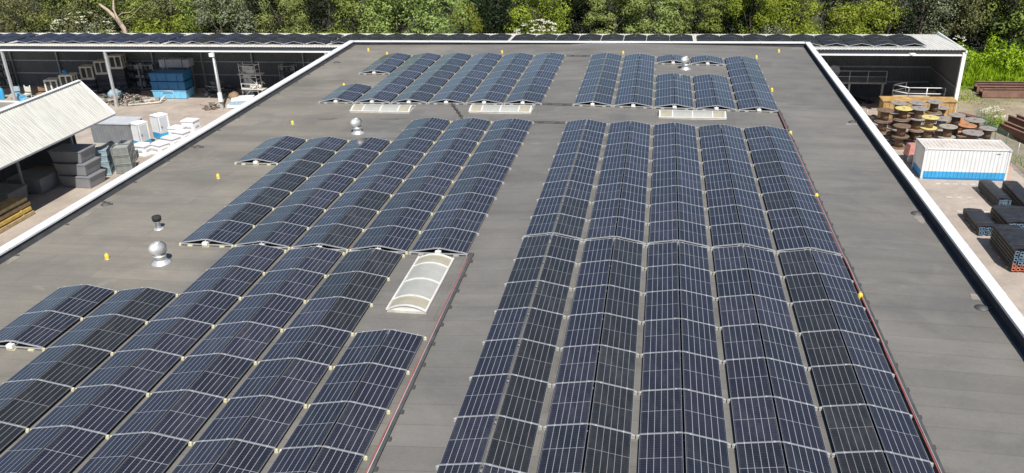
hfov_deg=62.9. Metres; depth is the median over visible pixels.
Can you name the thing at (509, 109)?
skylight
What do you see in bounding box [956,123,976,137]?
cable drum
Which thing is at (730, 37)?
shed solar row
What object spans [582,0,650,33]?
tree
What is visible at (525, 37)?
shed solar row
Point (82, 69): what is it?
window
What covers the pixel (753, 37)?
shed solar row
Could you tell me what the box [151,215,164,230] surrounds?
vent pipe
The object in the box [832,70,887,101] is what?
mezzanine
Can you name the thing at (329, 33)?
shrub
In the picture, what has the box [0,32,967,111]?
storage shed
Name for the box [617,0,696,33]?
tree
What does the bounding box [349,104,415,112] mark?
skylight
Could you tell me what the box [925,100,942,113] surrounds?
cable drum
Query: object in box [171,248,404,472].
solar panel row
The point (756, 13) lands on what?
tree
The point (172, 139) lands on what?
basin unit
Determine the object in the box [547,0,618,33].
tree
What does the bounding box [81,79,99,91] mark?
pallet stack
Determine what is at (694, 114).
skylight
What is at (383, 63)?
solar panel row
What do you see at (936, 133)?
cable drum
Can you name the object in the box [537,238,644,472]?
solar panel row
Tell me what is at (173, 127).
basin unit
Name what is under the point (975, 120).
cable drum
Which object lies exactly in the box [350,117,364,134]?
turbine vent
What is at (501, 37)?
shed solar row
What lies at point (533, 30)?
shrub
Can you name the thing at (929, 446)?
cable tray
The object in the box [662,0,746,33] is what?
tree
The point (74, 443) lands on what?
solar panel row
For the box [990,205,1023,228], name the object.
steel bundle
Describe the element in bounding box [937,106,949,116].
cable drum
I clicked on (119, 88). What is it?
scrap heap
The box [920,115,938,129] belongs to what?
cable drum
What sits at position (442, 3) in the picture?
tree
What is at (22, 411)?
solar panel row
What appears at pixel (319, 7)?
tree
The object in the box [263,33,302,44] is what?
shed solar row
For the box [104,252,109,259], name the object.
roof marker
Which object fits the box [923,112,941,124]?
cable drum
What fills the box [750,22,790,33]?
shrub
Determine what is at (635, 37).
shed solar row
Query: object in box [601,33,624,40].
shed solar row
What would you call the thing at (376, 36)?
shed solar row
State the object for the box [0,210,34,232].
timber bundle
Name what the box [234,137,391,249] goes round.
solar panel row
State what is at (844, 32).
shrub
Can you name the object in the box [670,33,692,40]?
shed solar row
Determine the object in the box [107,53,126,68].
cab booth
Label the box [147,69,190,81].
blue skip
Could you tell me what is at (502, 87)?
solar panel row
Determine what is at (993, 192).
steel bundle
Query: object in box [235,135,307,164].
solar panel row
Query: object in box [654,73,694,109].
solar panel row
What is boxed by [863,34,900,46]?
shed solar row
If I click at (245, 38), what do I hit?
shed solar row
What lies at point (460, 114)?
cable tray
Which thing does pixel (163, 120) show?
door
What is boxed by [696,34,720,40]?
shed solar row
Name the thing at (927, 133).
cable drum
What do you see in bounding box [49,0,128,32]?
tree
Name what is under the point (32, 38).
shed solar row
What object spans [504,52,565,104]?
solar panel row
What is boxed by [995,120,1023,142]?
rusty beam
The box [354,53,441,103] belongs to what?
solar panel row
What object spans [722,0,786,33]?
tree
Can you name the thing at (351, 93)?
solar panel row
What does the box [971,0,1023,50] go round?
tree
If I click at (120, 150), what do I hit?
crate
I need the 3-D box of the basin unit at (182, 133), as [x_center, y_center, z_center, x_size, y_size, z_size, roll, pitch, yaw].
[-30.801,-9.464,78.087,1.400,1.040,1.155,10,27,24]
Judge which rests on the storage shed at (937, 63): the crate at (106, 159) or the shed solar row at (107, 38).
the shed solar row at (107, 38)
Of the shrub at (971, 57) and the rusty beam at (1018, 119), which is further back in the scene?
the shrub at (971, 57)
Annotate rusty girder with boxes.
[958,112,994,126]
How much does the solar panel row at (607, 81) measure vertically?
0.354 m
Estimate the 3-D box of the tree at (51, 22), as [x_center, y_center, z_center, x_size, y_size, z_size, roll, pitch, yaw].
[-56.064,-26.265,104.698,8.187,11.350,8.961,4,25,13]
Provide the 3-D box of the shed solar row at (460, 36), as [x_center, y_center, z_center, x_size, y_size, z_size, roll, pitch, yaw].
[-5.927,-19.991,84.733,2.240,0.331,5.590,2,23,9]
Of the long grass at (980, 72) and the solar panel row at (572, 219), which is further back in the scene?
the long grass at (980, 72)
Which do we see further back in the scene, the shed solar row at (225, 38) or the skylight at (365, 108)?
the shed solar row at (225, 38)
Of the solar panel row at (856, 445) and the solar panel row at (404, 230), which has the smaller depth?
the solar panel row at (856, 445)
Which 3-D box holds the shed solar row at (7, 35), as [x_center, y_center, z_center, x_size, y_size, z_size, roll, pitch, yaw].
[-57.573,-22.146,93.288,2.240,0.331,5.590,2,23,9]
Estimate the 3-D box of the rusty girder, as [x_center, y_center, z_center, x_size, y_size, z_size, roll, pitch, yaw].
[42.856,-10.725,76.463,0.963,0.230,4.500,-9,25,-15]
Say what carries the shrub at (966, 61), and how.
on the grass field
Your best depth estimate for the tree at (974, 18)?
92.19 m
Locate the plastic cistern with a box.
[107,89,122,97]
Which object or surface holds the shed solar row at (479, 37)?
on the storage shed at (937, 63)
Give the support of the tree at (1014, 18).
on the grass field
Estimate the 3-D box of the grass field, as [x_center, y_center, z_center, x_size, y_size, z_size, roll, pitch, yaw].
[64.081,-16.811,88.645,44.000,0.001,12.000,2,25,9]
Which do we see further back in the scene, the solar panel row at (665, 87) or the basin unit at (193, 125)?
the basin unit at (193, 125)
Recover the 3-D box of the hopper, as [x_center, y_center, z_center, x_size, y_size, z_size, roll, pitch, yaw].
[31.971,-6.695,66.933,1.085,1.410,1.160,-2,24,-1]
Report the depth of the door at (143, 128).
76.36 m
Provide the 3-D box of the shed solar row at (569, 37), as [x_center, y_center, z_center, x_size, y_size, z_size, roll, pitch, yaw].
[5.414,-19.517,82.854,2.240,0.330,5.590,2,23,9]
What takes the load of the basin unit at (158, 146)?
on the yard at (952, 199)
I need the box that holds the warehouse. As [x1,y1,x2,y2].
[0,40,1023,472]
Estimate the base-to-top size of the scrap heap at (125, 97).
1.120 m
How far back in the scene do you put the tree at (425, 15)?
93.60 m
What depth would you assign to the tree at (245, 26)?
97.97 m
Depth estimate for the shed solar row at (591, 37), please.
83.08 m
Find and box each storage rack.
[0,62,15,86]
[125,62,143,89]
[137,62,156,89]
[278,63,297,80]
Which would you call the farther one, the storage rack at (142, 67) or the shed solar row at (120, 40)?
the storage rack at (142, 67)
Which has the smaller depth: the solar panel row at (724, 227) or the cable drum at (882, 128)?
the solar panel row at (724, 227)
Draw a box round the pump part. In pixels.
[250,81,264,88]
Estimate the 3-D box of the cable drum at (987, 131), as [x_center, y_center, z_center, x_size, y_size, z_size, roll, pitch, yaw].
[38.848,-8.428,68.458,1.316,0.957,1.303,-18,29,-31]
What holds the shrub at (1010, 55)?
on the grass field
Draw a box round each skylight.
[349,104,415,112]
[386,253,453,313]
[468,104,533,113]
[658,110,726,119]
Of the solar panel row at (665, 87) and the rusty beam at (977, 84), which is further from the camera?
the rusty beam at (977, 84)
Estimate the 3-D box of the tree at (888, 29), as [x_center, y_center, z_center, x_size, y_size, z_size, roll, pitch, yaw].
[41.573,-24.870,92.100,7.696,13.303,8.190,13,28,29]
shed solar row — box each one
[0,33,20,38]
[0,33,38,43]
[7,33,58,43]
[26,33,76,43]
[44,33,94,43]
[63,33,112,43]
[82,33,130,43]
[101,33,148,43]
[121,33,167,43]
[140,33,186,43]
[164,33,207,42]
[184,33,225,42]
[204,33,244,44]
[222,33,263,44]
[242,33,283,44]
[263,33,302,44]
[283,33,322,44]
[304,33,343,44]
[328,33,365,44]
[358,33,385,39]
[379,33,406,39]
[400,33,427,39]
[422,33,447,39]
[443,33,468,40]
[463,33,490,40]
[485,33,511,40]
[510,33,536,40]
[533,33,557,40]
[555,33,579,40]
[578,33,601,40]
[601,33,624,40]
[624,33,646,40]
[647,33,669,40]
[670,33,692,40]
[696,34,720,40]
[719,34,744,40]
[743,34,768,40]
[766,34,793,41]
[790,34,822,46]
[814,34,848,46]
[838,34,874,46]
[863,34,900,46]
[887,34,926,46]
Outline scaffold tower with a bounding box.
[237,61,267,95]
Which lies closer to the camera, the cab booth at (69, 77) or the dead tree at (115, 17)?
the cab booth at (69, 77)
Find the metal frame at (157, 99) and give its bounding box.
[128,95,165,105]
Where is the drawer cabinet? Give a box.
[241,65,257,94]
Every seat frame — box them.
[9,84,20,98]
[21,85,31,97]
[36,85,45,95]
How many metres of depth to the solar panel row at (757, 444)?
25.80 m
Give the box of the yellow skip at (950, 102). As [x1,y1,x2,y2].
[877,96,958,124]
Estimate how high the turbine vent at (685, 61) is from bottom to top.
0.988 m
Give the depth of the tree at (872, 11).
85.84 m
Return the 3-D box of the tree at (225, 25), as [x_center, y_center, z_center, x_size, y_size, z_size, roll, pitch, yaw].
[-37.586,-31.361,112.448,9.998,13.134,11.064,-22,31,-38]
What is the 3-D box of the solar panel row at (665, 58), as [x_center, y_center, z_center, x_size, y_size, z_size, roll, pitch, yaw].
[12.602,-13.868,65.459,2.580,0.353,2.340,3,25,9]
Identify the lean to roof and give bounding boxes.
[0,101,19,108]
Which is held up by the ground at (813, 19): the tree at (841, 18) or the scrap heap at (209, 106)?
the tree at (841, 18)
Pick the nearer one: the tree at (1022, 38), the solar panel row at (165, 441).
the solar panel row at (165, 441)
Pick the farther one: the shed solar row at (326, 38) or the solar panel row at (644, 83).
the shed solar row at (326, 38)
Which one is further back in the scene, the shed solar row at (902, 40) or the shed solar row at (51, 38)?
the shed solar row at (51, 38)
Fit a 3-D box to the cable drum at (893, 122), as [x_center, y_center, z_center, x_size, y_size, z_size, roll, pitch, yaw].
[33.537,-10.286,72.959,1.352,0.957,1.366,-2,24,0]
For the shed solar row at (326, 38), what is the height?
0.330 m
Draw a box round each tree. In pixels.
[0,0,25,32]
[0,0,59,32]
[11,0,85,32]
[17,0,92,32]
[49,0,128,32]
[51,0,118,32]
[76,0,158,32]
[89,0,169,32]
[99,0,140,32]
[116,0,176,30]
[136,0,202,32]
[155,0,224,32]
[167,0,253,32]
[190,0,259,32]
[208,0,274,32]
[229,0,294,32]
[242,0,292,32]
[251,0,313,32]
[274,0,345,32]
[296,0,356,32]
[319,0,402,33]
[321,0,412,33]
[348,0,431,33]
[386,0,458,32]
[398,0,485,33]
[417,0,495,33]
[449,0,486,33]
[462,0,533,33]
[469,0,544,32]
[503,0,573,33]
[520,0,590,33]
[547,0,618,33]
[553,0,638,33]
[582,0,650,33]
[610,0,685,33]
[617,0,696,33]
[657,0,728,33]
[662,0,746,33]
[689,0,765,33]
[715,0,786,33]
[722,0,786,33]
[757,0,826,33]
[762,0,841,33]
[791,1,873,33]
[816,0,901,33]
[842,0,911,33]
[852,0,927,33]
[863,0,970,39]
[879,0,963,36]
[911,0,1009,50]
[917,0,994,38]
[934,0,1019,55]
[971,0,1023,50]
[972,0,1023,51]
[1011,0,1023,46]
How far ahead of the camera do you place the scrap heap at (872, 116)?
77.75 m
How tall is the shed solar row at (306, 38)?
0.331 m
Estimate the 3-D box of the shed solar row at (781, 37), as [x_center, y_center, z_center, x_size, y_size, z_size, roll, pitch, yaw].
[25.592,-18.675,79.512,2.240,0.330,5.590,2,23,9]
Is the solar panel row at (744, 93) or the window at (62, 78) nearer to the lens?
the solar panel row at (744, 93)
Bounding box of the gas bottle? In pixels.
[0,87,5,99]
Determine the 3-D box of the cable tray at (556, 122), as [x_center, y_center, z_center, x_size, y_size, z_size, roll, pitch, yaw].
[2.266,-6.993,51.112,2.052,0.212,0.184,8,26,21]
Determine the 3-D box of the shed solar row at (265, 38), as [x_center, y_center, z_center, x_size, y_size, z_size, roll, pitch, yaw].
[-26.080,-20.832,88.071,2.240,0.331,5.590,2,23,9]
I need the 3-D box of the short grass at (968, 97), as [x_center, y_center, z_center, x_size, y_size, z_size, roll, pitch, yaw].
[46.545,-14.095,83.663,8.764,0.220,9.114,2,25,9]
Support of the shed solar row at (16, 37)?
on the storage shed at (937, 63)
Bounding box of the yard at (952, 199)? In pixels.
[0,85,1023,316]
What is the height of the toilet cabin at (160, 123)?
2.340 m
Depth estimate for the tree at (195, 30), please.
99.66 m
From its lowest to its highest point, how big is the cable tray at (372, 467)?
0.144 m
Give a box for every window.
[46,81,59,90]
[61,74,76,84]
[81,68,94,77]
[95,63,106,71]
[109,55,124,66]
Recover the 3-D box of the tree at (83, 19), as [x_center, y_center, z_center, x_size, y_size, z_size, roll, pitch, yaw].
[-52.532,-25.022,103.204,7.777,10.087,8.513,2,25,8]
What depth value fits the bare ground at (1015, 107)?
79.63 m
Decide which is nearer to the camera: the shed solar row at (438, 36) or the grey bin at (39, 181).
the grey bin at (39, 181)
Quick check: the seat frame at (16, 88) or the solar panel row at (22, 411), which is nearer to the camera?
the solar panel row at (22, 411)
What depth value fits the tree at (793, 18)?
88.41 m
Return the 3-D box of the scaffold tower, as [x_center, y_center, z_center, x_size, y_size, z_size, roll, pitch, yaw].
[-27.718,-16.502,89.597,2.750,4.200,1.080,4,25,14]
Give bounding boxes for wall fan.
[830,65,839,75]
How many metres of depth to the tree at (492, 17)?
93.72 m
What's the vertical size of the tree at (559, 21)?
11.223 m
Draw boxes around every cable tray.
[365,252,473,472]
[451,103,462,118]
[533,121,564,123]
[542,103,571,105]
[778,110,945,472]
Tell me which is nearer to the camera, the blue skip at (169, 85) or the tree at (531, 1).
the blue skip at (169, 85)
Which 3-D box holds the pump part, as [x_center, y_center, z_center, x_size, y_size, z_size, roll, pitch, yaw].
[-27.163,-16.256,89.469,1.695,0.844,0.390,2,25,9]
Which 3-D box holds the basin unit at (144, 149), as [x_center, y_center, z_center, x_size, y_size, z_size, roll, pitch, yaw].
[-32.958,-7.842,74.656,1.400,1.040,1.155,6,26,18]
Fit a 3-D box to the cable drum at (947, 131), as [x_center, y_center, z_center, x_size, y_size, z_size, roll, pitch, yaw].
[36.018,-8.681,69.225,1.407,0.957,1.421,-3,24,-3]
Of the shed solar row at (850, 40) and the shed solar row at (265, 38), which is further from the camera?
the shed solar row at (265, 38)
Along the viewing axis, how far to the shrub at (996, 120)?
72.84 m
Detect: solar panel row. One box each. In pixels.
[0,244,286,472]
[0,284,116,351]
[0,287,178,450]
[77,246,345,472]
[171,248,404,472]
[179,136,348,247]
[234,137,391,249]
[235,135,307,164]
[267,329,426,472]
[291,117,451,251]
[318,83,372,103]
[349,117,492,254]
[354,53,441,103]
[358,53,411,74]
[391,53,472,103]
[408,118,533,256]
[428,52,502,104]
[435,234,582,472]
[465,52,534,104]
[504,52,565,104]
[523,119,607,240]
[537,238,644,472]
[573,52,622,106]
[584,121,651,245]
[613,53,655,108]
[636,241,730,472]
[647,122,709,248]
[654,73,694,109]
[656,54,689,64]
[690,55,724,65]
[692,74,736,111]
[697,124,775,252]
[710,245,831,472]
[723,56,778,112]
[743,125,841,255]
[776,249,933,472]
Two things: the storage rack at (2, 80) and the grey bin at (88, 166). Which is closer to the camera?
the grey bin at (88, 166)
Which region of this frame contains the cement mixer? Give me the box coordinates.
[228,91,238,99]
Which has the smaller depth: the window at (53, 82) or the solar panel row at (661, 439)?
the solar panel row at (661, 439)
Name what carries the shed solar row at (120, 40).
on the storage shed at (937, 63)
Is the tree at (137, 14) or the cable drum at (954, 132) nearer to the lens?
the cable drum at (954, 132)
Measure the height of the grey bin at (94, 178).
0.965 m
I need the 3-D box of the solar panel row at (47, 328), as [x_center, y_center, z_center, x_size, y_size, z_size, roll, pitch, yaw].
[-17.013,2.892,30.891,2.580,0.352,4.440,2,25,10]
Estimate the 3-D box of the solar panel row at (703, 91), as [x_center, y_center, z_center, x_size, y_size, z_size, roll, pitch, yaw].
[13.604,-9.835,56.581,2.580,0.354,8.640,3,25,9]
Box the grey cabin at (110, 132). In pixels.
[90,116,142,146]
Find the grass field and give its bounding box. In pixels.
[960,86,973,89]
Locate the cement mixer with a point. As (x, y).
(233, 94)
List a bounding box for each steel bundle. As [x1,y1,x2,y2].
[963,208,993,234]
[978,180,1010,204]
[989,224,1023,270]
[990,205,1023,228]
[1001,181,1023,205]
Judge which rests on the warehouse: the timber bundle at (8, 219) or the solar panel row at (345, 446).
the solar panel row at (345, 446)
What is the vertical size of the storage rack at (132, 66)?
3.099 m
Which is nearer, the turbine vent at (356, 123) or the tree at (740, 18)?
the turbine vent at (356, 123)
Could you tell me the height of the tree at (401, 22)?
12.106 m
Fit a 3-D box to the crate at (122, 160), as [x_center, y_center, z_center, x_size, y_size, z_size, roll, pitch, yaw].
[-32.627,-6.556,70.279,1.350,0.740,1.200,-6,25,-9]
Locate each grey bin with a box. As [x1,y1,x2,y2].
[0,184,27,202]
[6,170,58,193]
[47,143,95,162]
[52,156,100,175]
[57,169,105,187]
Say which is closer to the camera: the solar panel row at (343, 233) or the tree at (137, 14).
the solar panel row at (343, 233)
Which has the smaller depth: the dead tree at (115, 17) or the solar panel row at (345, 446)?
the solar panel row at (345, 446)
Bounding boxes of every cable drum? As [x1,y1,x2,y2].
[874,119,891,133]
[875,108,893,122]
[888,113,897,124]
[889,130,907,141]
[890,101,907,114]
[891,118,908,131]
[891,123,910,138]
[891,136,907,149]
[893,106,912,120]
[905,114,923,125]
[906,130,923,141]
[907,120,923,131]
[908,100,925,114]
[909,106,928,120]
[918,128,937,138]
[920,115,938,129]
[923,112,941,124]
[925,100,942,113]
[932,131,942,138]
[935,116,950,130]
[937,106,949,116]
[937,124,957,138]
[946,113,965,126]
[951,118,967,132]
[952,127,961,137]
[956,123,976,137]
[962,129,983,138]
[964,117,984,131]
[977,126,996,139]
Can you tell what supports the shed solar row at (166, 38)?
on the storage shed at (937, 63)
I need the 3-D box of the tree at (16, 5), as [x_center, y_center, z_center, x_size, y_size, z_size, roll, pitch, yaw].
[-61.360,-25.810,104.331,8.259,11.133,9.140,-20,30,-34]
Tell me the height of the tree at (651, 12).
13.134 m
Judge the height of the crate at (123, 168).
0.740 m
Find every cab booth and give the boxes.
[43,77,60,91]
[58,72,77,85]
[78,64,96,79]
[93,59,107,74]
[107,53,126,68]
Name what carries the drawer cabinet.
on the yard at (952, 199)
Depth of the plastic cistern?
92.61 m
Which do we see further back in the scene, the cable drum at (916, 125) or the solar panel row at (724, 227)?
the cable drum at (916, 125)
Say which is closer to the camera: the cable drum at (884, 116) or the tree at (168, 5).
the cable drum at (884, 116)
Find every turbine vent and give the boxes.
[149,241,171,266]
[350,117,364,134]
[680,56,690,69]
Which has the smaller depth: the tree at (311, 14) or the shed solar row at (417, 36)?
the shed solar row at (417, 36)
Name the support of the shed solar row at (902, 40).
on the storage shed at (937, 63)
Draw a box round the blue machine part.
[15,94,28,101]
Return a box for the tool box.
[246,67,255,73]
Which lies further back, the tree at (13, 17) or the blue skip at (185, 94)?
the tree at (13, 17)
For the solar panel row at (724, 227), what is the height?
0.354 m
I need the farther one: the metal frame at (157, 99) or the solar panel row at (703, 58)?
the metal frame at (157, 99)
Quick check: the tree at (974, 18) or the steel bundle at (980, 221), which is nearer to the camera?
the steel bundle at (980, 221)
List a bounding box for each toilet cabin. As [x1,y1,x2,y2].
[130,120,151,143]
[149,112,169,139]
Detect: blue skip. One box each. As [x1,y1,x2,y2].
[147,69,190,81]
[149,78,192,89]
[151,87,194,98]
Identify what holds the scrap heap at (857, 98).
on the yard at (952, 199)
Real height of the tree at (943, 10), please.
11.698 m
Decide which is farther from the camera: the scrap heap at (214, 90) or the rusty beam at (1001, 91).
the scrap heap at (214, 90)
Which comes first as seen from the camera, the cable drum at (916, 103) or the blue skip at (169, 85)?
the cable drum at (916, 103)
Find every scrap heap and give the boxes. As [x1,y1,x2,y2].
[89,83,140,97]
[101,92,149,106]
[200,78,237,97]
[200,102,219,110]
[846,87,874,103]
[867,114,876,121]
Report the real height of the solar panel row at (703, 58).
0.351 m
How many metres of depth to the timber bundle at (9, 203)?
61.00 m
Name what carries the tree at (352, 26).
on the ground at (813, 19)
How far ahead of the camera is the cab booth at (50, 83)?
94.08 m
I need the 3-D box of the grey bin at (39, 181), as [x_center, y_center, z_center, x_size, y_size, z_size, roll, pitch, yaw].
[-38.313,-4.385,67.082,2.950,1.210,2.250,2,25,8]
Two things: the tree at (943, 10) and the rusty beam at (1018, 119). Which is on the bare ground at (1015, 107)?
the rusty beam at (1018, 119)
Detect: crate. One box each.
[95,146,109,156]
[99,153,111,162]
[100,158,112,168]
[105,165,114,175]
[110,143,131,156]
[112,151,133,164]
[115,160,135,173]
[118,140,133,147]
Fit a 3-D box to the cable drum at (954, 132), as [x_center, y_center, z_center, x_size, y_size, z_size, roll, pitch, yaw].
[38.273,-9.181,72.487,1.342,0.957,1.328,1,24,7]
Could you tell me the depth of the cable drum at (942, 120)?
70.96 m
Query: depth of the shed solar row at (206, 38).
88.89 m
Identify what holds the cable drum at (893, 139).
on the yard at (952, 199)
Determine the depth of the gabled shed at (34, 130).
64.59 m
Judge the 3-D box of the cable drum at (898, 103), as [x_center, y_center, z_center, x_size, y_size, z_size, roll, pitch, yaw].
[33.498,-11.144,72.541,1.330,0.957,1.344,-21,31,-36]
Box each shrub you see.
[49,12,115,32]
[128,7,193,32]
[273,24,311,32]
[307,27,347,33]
[514,19,560,33]
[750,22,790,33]
[787,19,826,33]
[827,24,870,33]
[953,35,971,74]
[957,41,981,66]
[973,33,1023,73]
[980,106,1007,128]
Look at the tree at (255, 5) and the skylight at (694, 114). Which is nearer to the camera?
the skylight at (694, 114)
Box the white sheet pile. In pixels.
[227,95,254,107]
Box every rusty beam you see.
[973,81,1023,91]
[978,86,1023,97]
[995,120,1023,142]
[1008,114,1023,127]
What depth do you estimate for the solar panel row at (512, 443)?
26.17 m
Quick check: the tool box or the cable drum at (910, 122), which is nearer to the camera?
the cable drum at (910, 122)
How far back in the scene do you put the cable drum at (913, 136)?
71.49 m
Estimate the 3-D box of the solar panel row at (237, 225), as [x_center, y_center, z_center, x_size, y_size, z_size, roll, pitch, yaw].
[-12.095,-2.748,42.962,2.580,0.353,14.940,2,25,10]
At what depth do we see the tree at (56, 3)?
114.65 m
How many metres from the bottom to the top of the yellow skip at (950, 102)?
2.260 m
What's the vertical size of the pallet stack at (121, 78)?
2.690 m
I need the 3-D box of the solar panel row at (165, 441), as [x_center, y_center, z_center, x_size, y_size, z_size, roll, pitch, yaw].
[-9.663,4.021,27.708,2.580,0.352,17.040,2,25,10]
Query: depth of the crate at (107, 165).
69.56 m
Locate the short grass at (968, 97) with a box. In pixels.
[957,85,1023,108]
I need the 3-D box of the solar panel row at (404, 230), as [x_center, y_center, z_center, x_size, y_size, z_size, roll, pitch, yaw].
[-4.050,-3.344,43.545,2.580,0.354,19.140,2,25,10]
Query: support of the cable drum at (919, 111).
on the cable drum at (916, 125)
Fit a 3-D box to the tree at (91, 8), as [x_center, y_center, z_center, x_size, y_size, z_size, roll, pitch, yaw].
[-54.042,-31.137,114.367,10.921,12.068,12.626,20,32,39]
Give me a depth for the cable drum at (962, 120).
73.49 m
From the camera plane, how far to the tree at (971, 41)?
95.57 m
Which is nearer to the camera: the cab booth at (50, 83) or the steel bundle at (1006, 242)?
the steel bundle at (1006, 242)
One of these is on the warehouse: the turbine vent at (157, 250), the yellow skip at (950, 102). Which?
the turbine vent at (157, 250)
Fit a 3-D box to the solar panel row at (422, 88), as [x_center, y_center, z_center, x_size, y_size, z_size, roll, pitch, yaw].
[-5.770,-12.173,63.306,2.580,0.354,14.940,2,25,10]
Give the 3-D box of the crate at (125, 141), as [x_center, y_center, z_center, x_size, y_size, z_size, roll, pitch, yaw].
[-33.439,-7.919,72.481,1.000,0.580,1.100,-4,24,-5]
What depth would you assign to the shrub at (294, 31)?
95.72 m
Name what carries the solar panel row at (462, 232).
on the warehouse
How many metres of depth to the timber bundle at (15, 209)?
60.76 m
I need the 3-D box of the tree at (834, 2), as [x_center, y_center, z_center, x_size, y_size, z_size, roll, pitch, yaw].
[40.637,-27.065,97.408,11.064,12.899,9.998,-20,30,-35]
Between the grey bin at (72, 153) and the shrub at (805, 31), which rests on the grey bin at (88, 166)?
the grey bin at (72, 153)
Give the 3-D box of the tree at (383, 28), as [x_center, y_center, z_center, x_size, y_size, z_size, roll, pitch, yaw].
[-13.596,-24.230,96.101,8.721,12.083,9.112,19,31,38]
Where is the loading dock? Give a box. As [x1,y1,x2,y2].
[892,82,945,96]
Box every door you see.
[139,124,148,141]
[159,116,168,133]
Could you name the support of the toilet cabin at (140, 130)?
on the yard at (952, 199)
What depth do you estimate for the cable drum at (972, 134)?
67.29 m
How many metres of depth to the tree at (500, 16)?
103.07 m
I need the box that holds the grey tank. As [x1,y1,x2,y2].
[158,57,196,90]
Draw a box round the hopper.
[903,142,915,162]
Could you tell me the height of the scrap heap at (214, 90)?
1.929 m
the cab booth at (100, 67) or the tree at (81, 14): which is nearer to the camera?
the cab booth at (100, 67)
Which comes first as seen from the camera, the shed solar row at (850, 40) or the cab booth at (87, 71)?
the shed solar row at (850, 40)
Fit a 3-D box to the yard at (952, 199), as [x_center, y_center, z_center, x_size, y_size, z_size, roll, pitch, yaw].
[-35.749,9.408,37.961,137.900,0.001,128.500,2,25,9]
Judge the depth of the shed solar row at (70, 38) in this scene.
91.28 m
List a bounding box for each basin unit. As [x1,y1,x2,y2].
[134,142,151,156]
[150,140,169,154]
[160,134,180,145]
[167,124,186,133]
[171,128,190,139]
[180,117,200,133]
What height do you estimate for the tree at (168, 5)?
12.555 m
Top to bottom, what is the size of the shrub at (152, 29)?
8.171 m
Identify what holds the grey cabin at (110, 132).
on the yard at (952, 199)
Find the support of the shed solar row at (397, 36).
on the storage shed at (937, 63)
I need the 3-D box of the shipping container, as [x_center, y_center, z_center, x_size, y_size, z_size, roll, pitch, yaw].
[34.149,-5.871,63.675,6.115,2.450,2.520,2,25,9]
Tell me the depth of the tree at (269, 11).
100.93 m
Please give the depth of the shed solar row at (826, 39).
78.31 m
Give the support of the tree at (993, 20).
on the ground at (813, 19)
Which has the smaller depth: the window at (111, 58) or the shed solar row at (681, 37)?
the shed solar row at (681, 37)
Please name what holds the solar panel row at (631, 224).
on the warehouse
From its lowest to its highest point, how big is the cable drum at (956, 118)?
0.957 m
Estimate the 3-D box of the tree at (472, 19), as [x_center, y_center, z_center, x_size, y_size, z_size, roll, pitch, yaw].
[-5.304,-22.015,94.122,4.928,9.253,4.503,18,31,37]
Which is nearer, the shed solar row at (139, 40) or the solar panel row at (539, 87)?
the solar panel row at (539, 87)
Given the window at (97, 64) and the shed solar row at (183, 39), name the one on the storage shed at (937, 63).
the shed solar row at (183, 39)
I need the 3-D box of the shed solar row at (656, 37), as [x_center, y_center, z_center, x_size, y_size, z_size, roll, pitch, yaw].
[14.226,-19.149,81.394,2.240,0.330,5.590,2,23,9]
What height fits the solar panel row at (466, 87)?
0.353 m
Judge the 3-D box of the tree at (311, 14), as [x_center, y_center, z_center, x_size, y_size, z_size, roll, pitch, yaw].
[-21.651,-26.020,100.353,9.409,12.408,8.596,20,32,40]
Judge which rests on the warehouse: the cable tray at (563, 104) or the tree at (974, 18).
the cable tray at (563, 104)
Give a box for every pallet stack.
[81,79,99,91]
[95,74,111,92]
[110,67,131,91]
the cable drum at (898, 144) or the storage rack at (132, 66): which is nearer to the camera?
the cable drum at (898, 144)
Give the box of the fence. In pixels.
[976,110,1023,169]
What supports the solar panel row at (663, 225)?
on the warehouse
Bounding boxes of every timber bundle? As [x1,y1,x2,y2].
[0,196,26,214]
[0,201,29,220]
[0,206,31,226]
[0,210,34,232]
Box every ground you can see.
[1,0,1023,163]
[955,90,1023,172]
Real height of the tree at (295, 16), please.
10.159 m
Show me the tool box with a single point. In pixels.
(250, 70)
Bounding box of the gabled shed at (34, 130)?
[0,80,115,183]
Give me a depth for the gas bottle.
94.50 m
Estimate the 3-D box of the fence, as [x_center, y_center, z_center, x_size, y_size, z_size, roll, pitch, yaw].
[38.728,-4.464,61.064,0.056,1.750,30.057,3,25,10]
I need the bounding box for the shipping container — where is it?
[911,138,1012,180]
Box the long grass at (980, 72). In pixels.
[961,50,1023,85]
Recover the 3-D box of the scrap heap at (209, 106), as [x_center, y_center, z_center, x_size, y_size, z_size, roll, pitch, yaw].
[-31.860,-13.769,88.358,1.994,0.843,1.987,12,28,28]
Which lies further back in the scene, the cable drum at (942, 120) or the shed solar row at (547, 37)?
the shed solar row at (547, 37)
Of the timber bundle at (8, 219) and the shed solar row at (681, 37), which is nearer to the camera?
the timber bundle at (8, 219)
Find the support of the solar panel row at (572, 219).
on the warehouse
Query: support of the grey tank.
on the yard at (952, 199)
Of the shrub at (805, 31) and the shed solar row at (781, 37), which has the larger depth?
the shrub at (805, 31)

